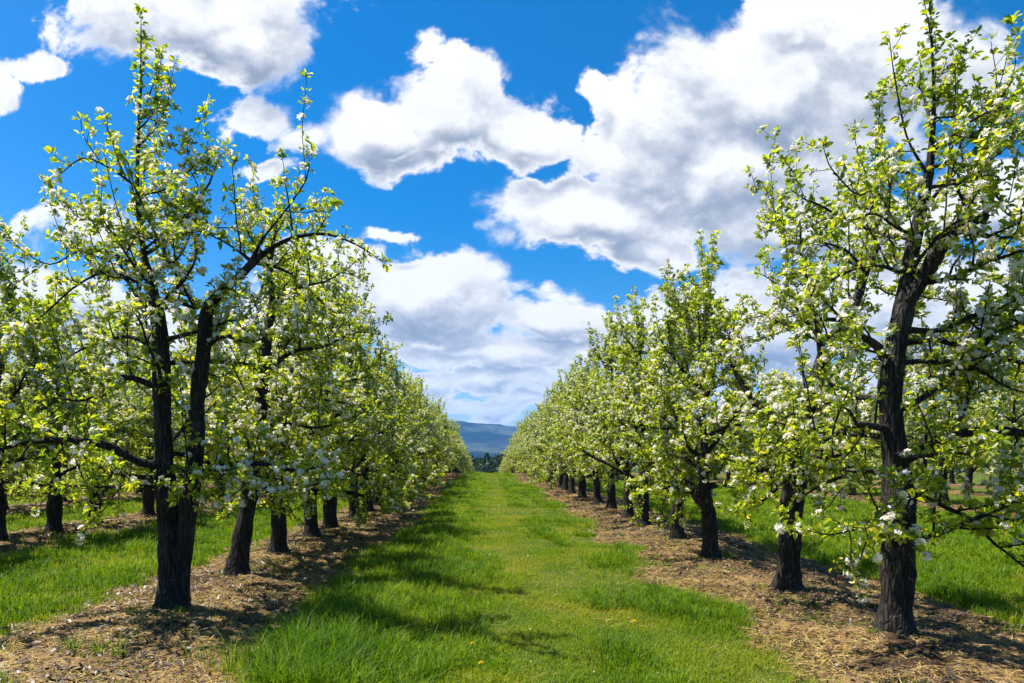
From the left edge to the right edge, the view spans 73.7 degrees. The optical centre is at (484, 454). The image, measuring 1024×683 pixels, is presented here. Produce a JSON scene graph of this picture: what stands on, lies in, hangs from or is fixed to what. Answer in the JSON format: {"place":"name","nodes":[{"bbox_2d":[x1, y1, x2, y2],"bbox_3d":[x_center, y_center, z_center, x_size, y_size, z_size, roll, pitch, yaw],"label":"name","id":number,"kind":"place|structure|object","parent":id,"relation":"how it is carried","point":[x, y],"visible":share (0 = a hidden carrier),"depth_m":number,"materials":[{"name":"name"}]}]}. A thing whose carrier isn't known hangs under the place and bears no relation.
{"place":"outdoors","nodes":[
{"label":"outdoors","id":0,"kind":"place"},
{"bbox_2d":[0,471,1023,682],"bbox_3d":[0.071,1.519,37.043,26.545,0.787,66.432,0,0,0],"label":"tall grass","id":1,"kind":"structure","parent":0,"point":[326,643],"depth_m":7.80,"materials":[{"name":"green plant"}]},
{"bbox_2d":[0,462,1023,682],"bbox_3d":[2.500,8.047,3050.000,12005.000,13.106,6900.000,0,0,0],"label":"ground","id":2,"kind":"structure","parent":0,"point":[977,477],"depth_m":7.01,"materials":[{"name":"green plant"}]},
{"bbox_2d":[6,481,176,497],"bbox_3d":[-18.800,1.678,36.600,4.200,0.440,66.800,0,0,0],"label":"soil strip","id":3,"kind":"object","parent":2,"relation":"on","point":[21,494],"visible":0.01,"depth_m":26.53,"materials":[{"name":"brown soil"}]},
{"bbox_2d":[5,364,32,492],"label":"fruit tree","id":4,"kind":"object","parent":3,"relation":"on","point":[10,434],"visible":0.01,"depth_m":27.30,"materials":[{"name":"green plant"}]},
{"bbox_2d":[6,473,323,515],"bbox_3d":[-13.600,1.671,36.600,4.200,0.438,66.800,0,0,0],"label":"soil strip","id":5,"kind":"object","parent":2,"relation":"on","point":[26,509],"visible":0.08,"depth_m":20.73,"materials":[{"name":"brown soil"}]},
{"bbox_2d":[0,349,37,508],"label":"fruit tree","id":6,"kind":"object","parent":5,"relation":"on","point":[11,365],"visible":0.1,"depth_m":18.73,"materials":[{"name":"green plant"}]},
{"bbox_2d":[18,343,84,501],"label":"fruit tree","id":7,"kind":"object","parent":5,"relation":"on","point":[71,423],"visible":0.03,"depth_m":21.63,"materials":[{"name":"green plant"}]},
{"bbox_2d":[79,339,146,497],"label":"fruit tree","id":8,"kind":"object","parent":5,"relation":"on","point":[102,492],"visible":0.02,"depth_m":24.19,"materials":[{"name":"green plant"}]},
{"bbox_2d":[113,358,180,492],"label":"fruit tree","id":9,"kind":"object","parent":5,"relation":"on","point":[139,489],"visible":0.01,"depth_m":26.93,"materials":[{"name":"green plant"}]},
{"bbox_2d":[153,396,184,461],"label":"fruit tree","id":10,"kind":"object","parent":5,"relation":"on","point":[174,422],"visible":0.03,"depth_m":28.60,"materials":[{"name":"green plant"}]},
{"bbox_2d":[0,477,360,555],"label":"soil strip","id":11,"kind":"object","parent":2,"relation":"on","point":[73,529],"visible":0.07,"depth_m":13.91,"materials":[{"name":"brown soil"}]},
{"bbox_2d":[0,438,17,482],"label":"fruit tree","id":12,"kind":"object","parent":11,"relation":"on","point":[4,464],"visible":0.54,"depth_m":10.64,"materials":[{"name":"green plant"}]},
{"bbox_2d":[0,215,143,541],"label":"fruit tree","id":13,"kind":"object","parent":11,"relation":"on","point":[11,303],"visible":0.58,"depth_m":12.42,"materials":[{"name":"green plant"}]},
{"bbox_2d":[0,270,153,531],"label":"fruit tree","id":14,"kind":"object","parent":11,"relation":"on","point":[54,508],"visible":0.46,"depth_m":13.26,"materials":[{"name":"green plant"}]},
{"bbox_2d":[5,281,154,523],"bbox_3d":[-8.793,-1.089,15.089,3.444,5.454,3.248,0,0,-25],"label":"fruit tree","id":15,"kind":"object","parent":11,"relation":"on","point":[132,346],"visible":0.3,"depth_m":15.02,"materials":[{"name":"green plant"}]},
{"bbox_2d":[67,314,218,515],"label":"fruit tree","id":16,"kind":"object","parent":11,"relation":"on","point":[148,498],"visible":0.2,"depth_m":17.01,"materials":[{"name":"green plant"}]},
{"bbox_2d":[124,314,246,486],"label":"fruit tree","id":17,"kind":"object","parent":11,"relation":"on","point":[172,405],"visible":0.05,"depth_m":19.71,"materials":[{"name":"green plant"}]},
{"bbox_2d":[203,368,246,501],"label":"fruit tree","id":18,"kind":"object","parent":11,"relation":"on","point":[220,475],"visible":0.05,"depth_m":22.33,"materials":[{"name":"green plant"}]},
{"bbox_2d":[203,360,254,486],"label":"fruit tree","id":19,"kind":"object","parent":11,"relation":"on","point":[208,482],"visible":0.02,"depth_m":24.67,"materials":[{"name":"green plant"}]},
{"bbox_2d":[0,473,458,682],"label":"soil strip","id":20,"kind":"object","parent":2,"relation":"on","point":[88,661],"visible":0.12,"depth_m":6.23,"materials":[{"name":"brown soil"}]},
{"bbox_2d":[0,3,392,610],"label":"fruit tree","id":21,"kind":"object","parent":20,"relation":"on","point":[177,509],"visible":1,"depth_m":6.60,"materials":[{"name":"green plant"}]},
{"bbox_2d":[139,187,393,576],"bbox_3d":[-2.605,-0.885,8.759,2.918,5.176,2.526,0,0,0],"label":"fruit tree","id":22,"kind":"object","parent":20,"relation":"on","point":[237,562],"visible":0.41,"depth_m":8.65,"materials":[{"name":"green plant"}]},
{"bbox_2d":[177,254,361,552],"bbox_3d":[-3.224,-0.773,10.380,2.407,4.823,4.222,0,0,1],"label":"fruit tree","id":23,"kind":"object","parent":20,"relation":"on","point":[278,539],"visible":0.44,"depth_m":10.15,"materials":[{"name":"green plant"}]},
{"bbox_2d":[220,233,417,537],"bbox_3d":[-3.045,-1.170,12.625,3.531,5.602,3.330,0,0,-30],"label":"fruit tree","id":24,"kind":"object","parent":20,"relation":"on","point":[311,529],"visible":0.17,"depth_m":12.51,"materials":[{"name":"green plant"}]},
{"bbox_2d":[254,244,419,529],"bbox_3d":[-3.207,-1.437,13.867,3.418,6.180,3.832,0,0,-45],"label":"fruit tree","id":25,"kind":"object","parent":20,"relation":"on","point":[330,520],"visible":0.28,"depth_m":14.23,"materials":[{"name":"green plant"}]},
{"bbox_2d":[307,297,436,519],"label":"fruit tree","id":26,"kind":"object","parent":20,"relation":"on","point":[365,443],"visible":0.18,"depth_m":16.17,"materials":[{"name":"green plant"}]},
{"bbox_2d":[333,334,427,511],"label":"fruit tree","id":27,"kind":"object","parent":20,"relation":"on","point":[391,398],"visible":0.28,"depth_m":18.05,"materials":[{"name":"green plant"}]},
{"bbox_2d":[350,353,412,505],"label":"fruit tree","id":28,"kind":"object","parent":20,"relation":"on","point":[385,409],"visible":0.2,"depth_m":20.40,"materials":[{"name":"green plant"}]},
{"bbox_2d":[359,367,447,488],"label":"fruit tree","id":29,"kind":"object","parent":20,"relation":"on","point":[425,415],"visible":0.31,"depth_m":27.57,"materials":[{"name":"green plant"}]},
{"bbox_2d":[361,332,447,499],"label":"fruit tree","id":30,"kind":"object","parent":20,"relation":"on","point":[392,369],"visible":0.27,"depth_m":22.66,"materials":[{"name":"green plant"}]},
{"bbox_2d":[369,361,442,490],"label":"fruit tree","id":31,"kind":"object","parent":20,"relation":"on","point":[403,385],"visible":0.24,"depth_m":25.21,"materials":[{"name":"green plant"}]},
{"bbox_2d":[394,380,441,484],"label":"fruit tree","id":32,"kind":"object","parent":20,"relation":"on","point":[426,433],"visible":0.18,"depth_m":29.71,"materials":[{"name":"green plant"}]},
{"bbox_2d":[408,375,440,481],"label":"fruit tree","id":33,"kind":"object","parent":20,"relation":"on","point":[427,417],"visible":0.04,"depth_m":34.70,"materials":[{"name":"green plant"}]},
{"bbox_2d":[407,379,445,481],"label":"fruit tree","id":34,"kind":"object","parent":20,"relation":"on","point":[435,434],"visible":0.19,"depth_m":32.15,"materials":[{"name":"green plant"}]},
{"bbox_2d":[421,394,453,482],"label":"fruit tree","id":35,"kind":"object","parent":20,"relation":"on","point":[441,455],"visible":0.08,"depth_m":36.74,"materials":[{"name":"green plant"}]},
{"bbox_2d":[428,397,458,462],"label":"fruit tree","id":36,"kind":"object","parent":20,"relation":"on","point":[437,406],"visible":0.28,"depth_m":39.63,"materials":[{"name":"green plant"}]},
{"bbox_2d":[431,405,459,472],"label":"fruit tree","id":37,"kind":"object","parent":20,"relation":"on","point":[451,463],"visible":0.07,"depth_m":46.06,"materials":[{"name":"green plant"}]},
{"bbox_2d":[436,407,459,477],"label":"fruit tree","id":38,"kind":"object","parent":20,"relation":"on","point":[455,435],"visible":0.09,"depth_m":44.95,"materials":[{"name":"green plant"}]},
{"bbox_2d":[429,399,467,479],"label":"fruit tree","id":39,"kind":"object","parent":20,"relation":"on","point":[458,448],"visible":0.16,"depth_m":42.47,"materials":[{"name":"green plant"}]},
{"bbox_2d":[440,418,461,475],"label":"fruit tree","id":40,"kind":"object","parent":20,"relation":"on","point":[451,447],"visible":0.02,"depth_m":49.10,"materials":[{"name":"green plant"}]},
{"bbox_2d":[443,410,465,474],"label":"fruit tree","id":41,"kind":"object","parent":20,"relation":"on","point":[450,444],"visible":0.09,"depth_m":51.84,"materials":[{"name":"green plant"}]},
{"bbox_2d":[448,420,462,472],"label":"fruit tree","id":42,"kind":"object","parent":20,"relation":"on","point":[456,440],"visible":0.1,"depth_m":58.47,"materials":[{"name":"green plant"}]},
{"bbox_2d":[448,419,462,458],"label":"fruit tree","id":43,"kind":"object","parent":20,"relation":"on","point":[456,437],"visible":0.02,"depth_m":54.15,"materials":[{"name":"green plant"}]},
{"bbox_2d":[450,431,468,472],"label":"fruit tree","id":44,"kind":"object","parent":20,"relation":"on","point":[462,458],"visible":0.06,"depth_m":60.87,"materials":[{"name":"green plant"}]},
{"bbox_2d":[451,420,471,472],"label":"fruit tree","id":45,"kind":"object","parent":20,"relation":"on","point":[457,428],"visible":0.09,"depth_m":65.95,"materials":[{"name":"green plant"}]},
{"bbox_2d":[454,443,469,472],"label":"fruit tree","id":46,"kind":"object","parent":20,"relation":"on","point":[463,459],"visible":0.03,"depth_m":70.25,"materials":[{"name":"green plant"}]},
{"bbox_2d":[11,452,1009,472],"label":"distant wood","id":47,"kind":"object","parent":2,"relation":"on","point":[492,464],"visible":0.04,"depth_m":208.50,"materials":[{"name":"green plant"}]},
{"bbox_2d":[513,474,1023,682],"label":"soil strip","id":48,"kind":"object","parent":2,"relation":"on","point":[879,661],"visible":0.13,"depth_m":6.36,"materials":[{"name":"brown soil"}]},
{"bbox_2d":[502,444,514,472],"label":"fruit tree","id":49,"kind":"object","parent":48,"relation":"on","point":[503,462],"visible":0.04,"depth_m":79.22,"materials":[{"name":"green plant"}]},
{"bbox_2d":[501,433,516,470],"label":"fruit tree","id":50,"kind":"object","parent":48,"relation":"on","point":[507,447],"visible":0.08,"depth_m":83.81,"materials":[{"name":"green plant"}]},
{"bbox_2d":[500,426,521,462],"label":"fruit tree","id":51,"kind":"object","parent":48,"relation":"on","point":[504,454],"visible":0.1,"depth_m":67.88,"materials":[{"name":"green plant"}]},
{"bbox_2d":[0,473,1023,682],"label":"leaf litter","id":52,"kind":"object","parent":48,"relation":"on","point":[948,669],"visible":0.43,"depth_m":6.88,"materials":[{"name":"brown plant"}]},
{"bbox_2d":[505,423,522,472],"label":"fruit tree","id":53,"kind":"object","parent":48,"relation":"on","point":[511,465],"visible":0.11,"depth_m":63.02,"materials":[{"name":"green plant"}]},
{"bbox_2d":[507,421,521,472],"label":"fruit tree","id":54,"kind":"object","parent":48,"relation":"on","point":[511,447],"visible":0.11,"depth_m":65.82,"materials":[{"name":"green plant"}]},
{"bbox_2d":[506,419,525,472],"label":"fruit tree","id":55,"kind":"object","parent":48,"relation":"on","point":[515,435],"visible":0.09,"depth_m":58.42,"materials":[{"name":"green plant"}]},
{"bbox_2d":[510,417,530,472],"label":"fruit tree","id":56,"kind":"object","parent":48,"relation":"on","point":[520,441],"visible":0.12,"depth_m":52.80,"materials":[{"name":"green plant"}]},
{"bbox_2d":[510,426,532,473],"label":"fruit tree","id":57,"kind":"object","parent":48,"relation":"on","point":[515,455],"visible":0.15,"depth_m":50.83,"materials":[{"name":"green plant"}]},
{"bbox_2d":[514,410,532,473],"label":"fruit tree","id":58,"kind":"object","parent":48,"relation":"on","point":[521,426],"visible":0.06,"depth_m":55.44,"materials":[{"name":"green plant"}]},
{"bbox_2d":[517,414,536,475],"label":"fruit tree","id":59,"kind":"object","parent":48,"relation":"on","point":[524,443],"visible":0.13,"depth_m":47.77,"materials":[{"name":"green plant"}]},
{"bbox_2d":[516,405,539,477],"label":"fruit tree","id":60,"kind":"object","parent":48,"relation":"on","point":[524,434],"visible":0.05,"depth_m":45.86,"materials":[{"name":"green plant"}]},
{"bbox_2d":[514,398,545,476],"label":"fruit tree","id":61,"kind":"object","parent":48,"relation":"on","point":[520,470],"visible":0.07,"depth_m":42.27,"materials":[{"name":"green plant"}]},
{"bbox_2d":[519,403,545,480],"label":"fruit tree","id":62,"kind":"object","parent":48,"relation":"on","point":[535,414],"visible":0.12,"depth_m":39.92,"materials":[{"name":"green plant"}]},
{"bbox_2d":[523,388,553,481],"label":"fruit tree","id":63,"kind":"object","parent":48,"relation":"on","point":[536,428],"visible":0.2,"depth_m":37.34,"materials":[{"name":"green plant"}]},
{"bbox_2d":[535,382,560,484],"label":"fruit tree","id":64,"kind":"object","parent":48,"relation":"on","point":[546,418],"visible":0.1,"depth_m":34.67,"materials":[{"name":"green plant"}]},
{"bbox_2d":[528,370,573,487],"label":"fruit tree","id":65,"kind":"object","parent":48,"relation":"on","point":[556,394],"visible":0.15,"depth_m":31.91,"materials":[{"name":"green plant"}]},
{"bbox_2d":[526,368,591,489],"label":"fruit tree","id":66,"kind":"object","parent":48,"relation":"on","point":[537,445],"visible":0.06,"depth_m":28.89,"materials":[{"name":"green plant"}]},
{"bbox_2d":[527,368,602,493],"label":"fruit tree","id":67,"kind":"object","parent":48,"relation":"on","point":[571,489],"visible":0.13,"depth_m":26.71,"materials":[{"name":"green plant"}]},
{"bbox_2d":[536,357,622,497],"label":"fruit tree","id":68,"kind":"object","parent":48,"relation":"on","point":[581,485],"visible":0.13,"depth_m":23.97,"materials":[{"name":"green plant"}]},
{"bbox_2d":[540,346,645,502],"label":"fruit tree","id":69,"kind":"object","parent":48,"relation":"on","point":[596,486],"visible":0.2,"depth_m":21.73,"materials":[{"name":"green plant"}]},
{"bbox_2d":[547,310,671,509],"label":"fruit tree","id":70,"kind":"object","parent":48,"relation":"on","point":[611,504],"visible":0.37,"depth_m":19.07,"materials":[{"name":"green plant"}]},
{"bbox_2d":[553,286,688,524],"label":"fruit tree","id":71,"kind":"object","parent":48,"relation":"on","point":[637,346],"visible":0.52,"depth_m":14.66,"materials":[{"name":"green plant"}]},
{"bbox_2d":[567,322,696,517],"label":"fruit tree","id":72,"kind":"object","parent":48,"relation":"on","point":[625,459],"visible":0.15,"depth_m":16.66,"materials":[{"name":"green plant"}]},
{"bbox_2d":[601,271,755,540],"bbox_3d":[3.510,-0.823,12.088,2.896,4.948,3.144,0,0,-42],"label":"fruit tree","id":73,"kind":"object","parent":48,"relation":"on","point":[677,531],"visible":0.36,"depth_m":12.26,"materials":[{"name":"green plant"}]},
{"bbox_2d":[618,228,848,558],"bbox_3d":[3.359,-0.819,10.210,2.559,4.929,3.462,0,0,-26],"label":"fruit tree","id":74,"kind":"object","parent":48,"relation":"on","point":[702,493],"visible":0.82,"depth_m":10.16,"materials":[{"name":"green plant"}]},
{"bbox_2d":[684,83,918,593],"bbox_3d":[3.627,-1.302,7.785,2.558,5.942,2.641,0,0,23],"label":"fruit tree","id":75,"kind":"object","parent":48,"relation":"on","point":[788,575],"visible":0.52,"depth_m":7.64,"materials":[{"name":"green plant"}]},
{"bbox_2d":[740,0,1023,638],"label":"fruit tree","id":76,"kind":"object","parent":48,"relation":"on","point":[892,524],"visible":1,"depth_m":5.77,"materials":[{"name":"green plant"}]},
{"bbox_2d":[631,473,1023,518],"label":"soil strip","id":77,"kind":"object","parent":2,"relation":"on","point":[865,500],"visible":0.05,"depth_m":23.95,"materials":[{"name":"brown soil"}]},
{"bbox_2d":[709,423,726,479],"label":"fruit tree","id":78,"kind":"object","parent":77,"relation":"on","point":[719,464],"visible":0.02,"depth_m":41.34,"materials":[{"name":"green plant"}]},
{"bbox_2d":[710,416,741,480],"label":"fruit tree","id":79,"kind":"object","parent":77,"relation":"on","point":[728,474],"visible":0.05,"depth_m":38.82,"materials":[{"name":"green plant"}]},
{"bbox_2d":[735,377,775,484],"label":"fruit tree","id":80,"kind":"object","parent":77,"relation":"on","point":[738,443],"visible":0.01,"depth_m":33.12,"materials":[{"name":"green plant"}]},
{"bbox_2d":[750,370,801,467],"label":"fruit tree","id":81,"kind":"object","parent":77,"relation":"on","point":[793,371],"visible":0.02,"depth_m":30.77,"materials":[{"name":"green plant"}]},
{"bbox_2d":[798,365,857,491],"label":"fruit tree","id":82,"kind":"object","parent":77,"relation":"on","point":[799,400],"visible":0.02,"depth_m":28.26,"materials":[{"name":"green plant"}]},
{"bbox_2d":[808,380,881,495],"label":"fruit tree","id":83,"kind":"object","parent":77,"relation":"on","point":[874,466],"visible":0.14,"depth_m":25.81,"materials":[{"name":"green plant"}]},
{"bbox_2d":[845,336,929,474],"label":"fruit tree","id":84,"kind":"object","parent":77,"relation":"on","point":[915,441],"visible":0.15,"depth_m":22.88,"materials":[{"name":"green plant"}]},
{"bbox_2d":[902,333,984,502],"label":"fruit tree","id":85,"kind":"object","parent":77,"relation":"on","point":[908,423],"visible":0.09,"depth_m":20.77,"materials":[{"name":"green plant"}]},
{"bbox_2d":[937,344,1023,512],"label":"fruit tree","id":86,"kind":"object","parent":77,"relation":"on","point":[986,410],"visible":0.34,"depth_m":18.13,"materials":[{"name":"green plant"}]},
{"bbox_2d":[1011,371,1023,400],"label":"fruit tree","id":87,"kind":"object","parent":77,"relation":"on","point":[1019,396],"visible":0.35,"depth_m":17.36,"materials":[{"name":"green plant"}]},
{"bbox_2d":[717,474,992,497],"bbox_3d":[19.400,1.673,36.600,4.200,0.444,66.800,0,0,0],"label":"soil strip","id":88,"kind":"object","parent":2,"relation":"on","point":[954,491],"visible":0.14,"depth_m":28.01,"materials":[{"name":"brown soil"}]},
{"bbox_2d":[834,389,881,484],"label":"fruit tree","id":89,"kind":"object","parent":88,"relation":"on","point":[859,455],"visible":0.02,"depth_m":35.31,"materials":[{"name":"green plant"}]},
{"bbox_2d":[866,378,928,480],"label":"fruit tree","id":90,"kind":"object","parent":88,"relation":"on","point":[874,442],"visible":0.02,"depth_m":32.19,"materials":[{"name":"green plant"}]},
{"bbox_2d":[876,379,964,489],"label":"fruit tree","id":91,"kind":"object","parent":88,"relation":"on","point":[925,460],"visible":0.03,"depth_m":30.08,"materials":[{"name":"green plant"}]},
{"bbox_2d":[938,374,1017,492],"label":"fruit tree","id":92,"kind":"object","parent":88,"relation":"on","point":[969,473],"visible":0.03,"depth_m":27.17,"materials":[{"name":"green plant"}]},
{"bbox_2d":[977,349,1023,491],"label":"fruit tree","id":93,"kind":"object","parent":88,"relation":"on","point":[1011,426],"visible":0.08,"depth_m":24.41,"materials":[{"name":"green plant"}]},
{"bbox_2d":[763,473,1004,488],"bbox_3d":[25.000,1.679,36.600,4.200,0.429,66.800,0,0,0],"label":"soil strip","id":94,"kind":"object","parent":2,"relation":"on","point":[974,486],"visible":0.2,"depth_m":35.39,"materials":[{"name":"brown soil"}]},
{"bbox_2d":[928,425,964,483],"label":"fruit tree","id":95,"kind":"object","parent":94,"relation":"on","point":[951,479],"visible":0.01,"depth_m":36.38,"materials":[{"name":"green plant"}]},
{"bbox_2d":[976,398,1006,483],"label":"fruit tree","id":96,"kind":"object","parent":94,"relation":"on","point":[996,460],"visible":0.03,"depth_m":33.47,"materials":[{"name":"green plant"}]},
{"bbox_2d":[0,0,1023,426],"label":"sky","id":97,"kind":"structure","parent":0,"point":[519,167],"materials":[{"name":"blue"}]},
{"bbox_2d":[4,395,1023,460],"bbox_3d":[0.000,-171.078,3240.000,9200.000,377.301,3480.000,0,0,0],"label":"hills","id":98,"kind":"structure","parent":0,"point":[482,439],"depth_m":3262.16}
]}

